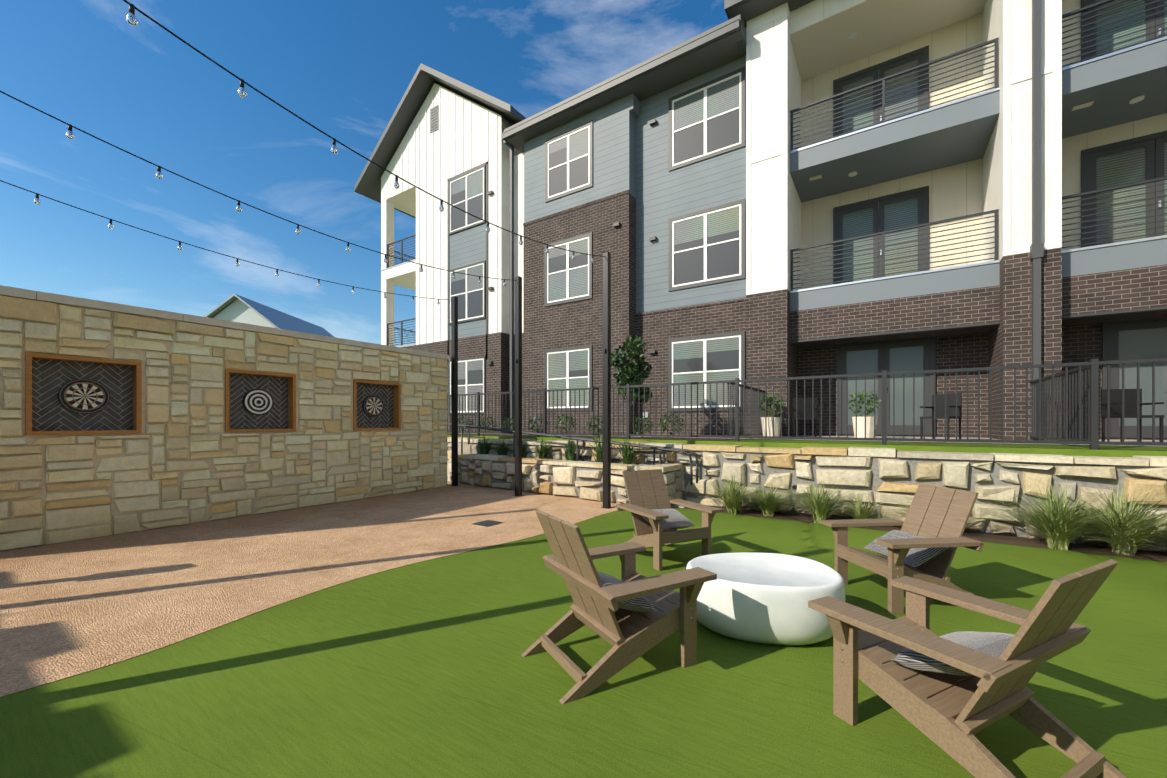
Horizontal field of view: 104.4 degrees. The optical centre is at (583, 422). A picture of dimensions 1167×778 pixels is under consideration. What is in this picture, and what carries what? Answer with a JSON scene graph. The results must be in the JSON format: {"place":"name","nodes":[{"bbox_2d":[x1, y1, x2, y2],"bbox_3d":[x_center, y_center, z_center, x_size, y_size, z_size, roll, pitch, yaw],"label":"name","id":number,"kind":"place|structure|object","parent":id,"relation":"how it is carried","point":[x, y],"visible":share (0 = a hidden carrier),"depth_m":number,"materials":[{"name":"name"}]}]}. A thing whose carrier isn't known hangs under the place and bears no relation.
{"place":"outdoors","nodes":[
{"label":"outdoors","id":0,"kind":"place"},
{"bbox_2d":[204,294,333,336],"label":"house","id":1,"kind":"structure","parent":0,"point":[236,308],"depth_m":46.69,"materials":[{"name":"white"}]},
{"bbox_2d":[0,482,618,696],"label":"paved patio","id":2,"kind":"structure","parent":0,"point":[71,608],"depth_m":4.48,"materials":[{"name":"beige concrete"}]},
{"bbox_2d":[0,285,449,550],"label":"stone wall","id":3,"kind":"structure","parent":2,"relation":"on","point":[116,418],"depth_m":6.25,"materials":[{"name":"stone"}]},
{"bbox_2d":[450,296,458,485],"bbox_3d":[-2.876,-0.700,10.096,0.140,4.206,0.150,0,0,34],"label":"light post","id":4,"kind":"object","parent":2,"relation":"on","point":[454,390],"visible":1,"depth_m":10.07,"materials":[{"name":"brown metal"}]},
{"bbox_2d":[0,180,447,304],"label":"string lights","id":5,"kind":"object","parent":4,"relation":"attached to","point":[110,224],"visible":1,"depth_m":6.18,"materials":[{"name":"black metal"}]},
{"bbox_2d":[513,276,523,495],"bbox_3d":[-1.255,-0.700,8.705,0.140,4.206,0.150,0,0,34],"label":"light post","id":6,"kind":"object","parent":2,"relation":"on","point":[518,387],"visible":1,"depth_m":8.67,"materials":[{"name":"brown metal"}]},
{"bbox_2d":[0,91,516,285],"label":"string lights","id":7,"kind":"object","parent":6,"relation":"attached to","point":[69,134],"visible":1,"depth_m":4.74,"materials":[{"name":"black metal"}]},
{"bbox_2d":[473,412,647,526],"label":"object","id":8,"kind":"object","parent":2,"relation":"on","point":[487,523],"visible":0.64,"depth_m":6.33,"materials":[{"name":"silver metal"}]},
{"bbox_2d":[449,454,682,503],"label":"stone planter wall","id":9,"kind":"structure","parent":2,"relation":"on","point":[575,479],"depth_m":8.63,"materials":[{"name":"beige stone"}]},
{"bbox_2d":[474,434,641,463],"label":"planter shrubs","id":10,"kind":"object","parent":9,"relation":"in","point":[627,454],"visible":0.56,"depth_m":8.95,"materials":[{"name":"green plant"}]},
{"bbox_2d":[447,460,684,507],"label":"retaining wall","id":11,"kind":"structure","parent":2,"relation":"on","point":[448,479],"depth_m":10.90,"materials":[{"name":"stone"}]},
{"bbox_2d":[447,423,697,484],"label":"ramp handrails","id":12,"kind":"object","parent":11,"relation":"on","point":[685,451],"visible":0.52,"depth_m":8.78,"materials":[{"name":"grey metal"}]},
{"bbox_2d":[601,251,611,508],"bbox_3d":[0.380,-0.700,7.462,0.140,4.206,0.150,0,0,34],"label":"light post","id":13,"kind":"object","parent":2,"relation":"on","point":[607,381],"visible":0.96,"depth_m":7.42,"materials":[{"name":"brown metal"}]},
{"bbox_2d":[123,0,604,262],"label":"string lights","id":14,"kind":"object","parent":13,"relation":"attached to","point":[131,19],"visible":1,"depth_m":3.58,"materials":[{"name":"black metal"}]},
{"bbox_2d":[0,0,727,345],"label":"sky","id":15,"kind":"structure","parent":0,"point":[344,67],"materials":[{"name":"blue"}]},
{"bbox_2d":[0,481,1166,777],"bbox_3d":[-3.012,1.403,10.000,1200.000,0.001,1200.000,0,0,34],"label":"ground","id":16,"kind":"structure","parent":0,"point":[424,669],"depth_m":2.36,"materials":[{"name":"green plant"}]},
{"bbox_2d":[521,510,716,704],"bbox_3d":[0.161,0.967,2.725,0.925,0.873,0.820,0,0,-29],"label":"adirondack chair","id":17,"kind":"object","parent":16,"relation":"on","point":[631,615],"visible":1,"depth_m":2.58,"materials":[{"name":"brown wood"}]},
{"bbox_2d":[616,469,722,570],"bbox_3d":[0.827,0.967,4.776,0.820,0.873,0.925,0,0,-26],"label":"adirondack chair","id":18,"kind":"object","parent":16,"relation":"on","point":[658,521],"visible":0.96,"depth_m":4.73,"materials":[{"name":"brown wood"}]},
{"bbox_2d":[686,552,844,644],"bbox_3d":[1.230,1.203,3.143,1.020,0.400,0.779,0,0,4],"label":"fire pit","id":19,"kind":"object","parent":16,"relation":"on","point":[756,597],"visible":0.85,"depth_m":2.85,"materials":[{"name":"white concrete"}]},
{"bbox_2d":[447,437,1166,552],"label":"stone retaining wall","id":20,"kind":"structure","parent":16,"relation":"on","point":[878,475],"depth_m":6.15,"materials":[{"name":"stone"}]},
{"bbox_2d":[821,483,984,613],"bbox_3d":[2.615,0.967,3.676,0.925,0.873,0.820,0,0,-6],"label":"adirondack chair","id":21,"kind":"object","parent":16,"relation":"on","point":[925,541],"visible":0.98,"depth_m":3.56,"materials":[{"name":"brown wood"}]},
{"bbox_2d":[675,505,1166,561],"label":"mulch strip","id":22,"kind":"object","parent":16,"relation":"on","point":[1097,549],"depth_m":5.39,"materials":[{"name":"brown soil"}]},
{"bbox_2d":[696,475,1166,555],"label":"ornamental grasses","id":23,"kind":"object","parent":22,"relation":"on","point":[1125,532],"visible":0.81,"depth_m":5.01,"materials":[{"name":"green plant"}]},
{"bbox_2d":[808,559,1126,777],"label":"adirondack chair","id":24,"kind":"object","parent":16,"relation":"on","point":[952,694],"visible":1,"depth_m":1.89,"materials":[{"name":"brown wood"}]},
{"bbox_2d":[447,433,1166,457],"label":"grass strip","id":25,"kind":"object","parent":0,"point":[1131,451],"depth_m":6.88,"materials":[{"name":"plant"}]},
{"bbox_2d":[458,412,684,437],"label":"terrace shrubs","id":26,"kind":"object","parent":25,"relation":"on","point":[601,426],"visible":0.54,"depth_m":10.61,"materials":[{"name":"green plant"}]},
{"bbox_2d":[611,335,652,405],"bbox_3d":[1.046,-0.870,10.253,1.003,2.386,1.053,0,0,3],"label":"tree","id":27,"kind":"object","parent":25,"relation":"on","point":[633,349],"visible":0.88,"depth_m":10.10,"materials":[{"name":"green plant"}]},
{"bbox_2d":[354,0,1166,440],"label":"apartment building","id":28,"kind":"structure","parent":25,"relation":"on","point":[770,188],"depth_m":10.69,"materials":[{"name":"brick"}]},
{"bbox_2d":[447,358,1166,449],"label":"terrace fence","id":29,"kind":"object","parent":25,"relation":"on","point":[1093,441],"visible":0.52,"depth_m":6.85,"materials":[{"name":"grey metal"}]},
{"bbox_2d":[759,389,1166,441],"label":"patio furniture","id":30,"kind":"object","parent":25,"relation":"on","point":[1130,403],"visible":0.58,"depth_m":8.49,"materials":[{"name":"brown metal"}]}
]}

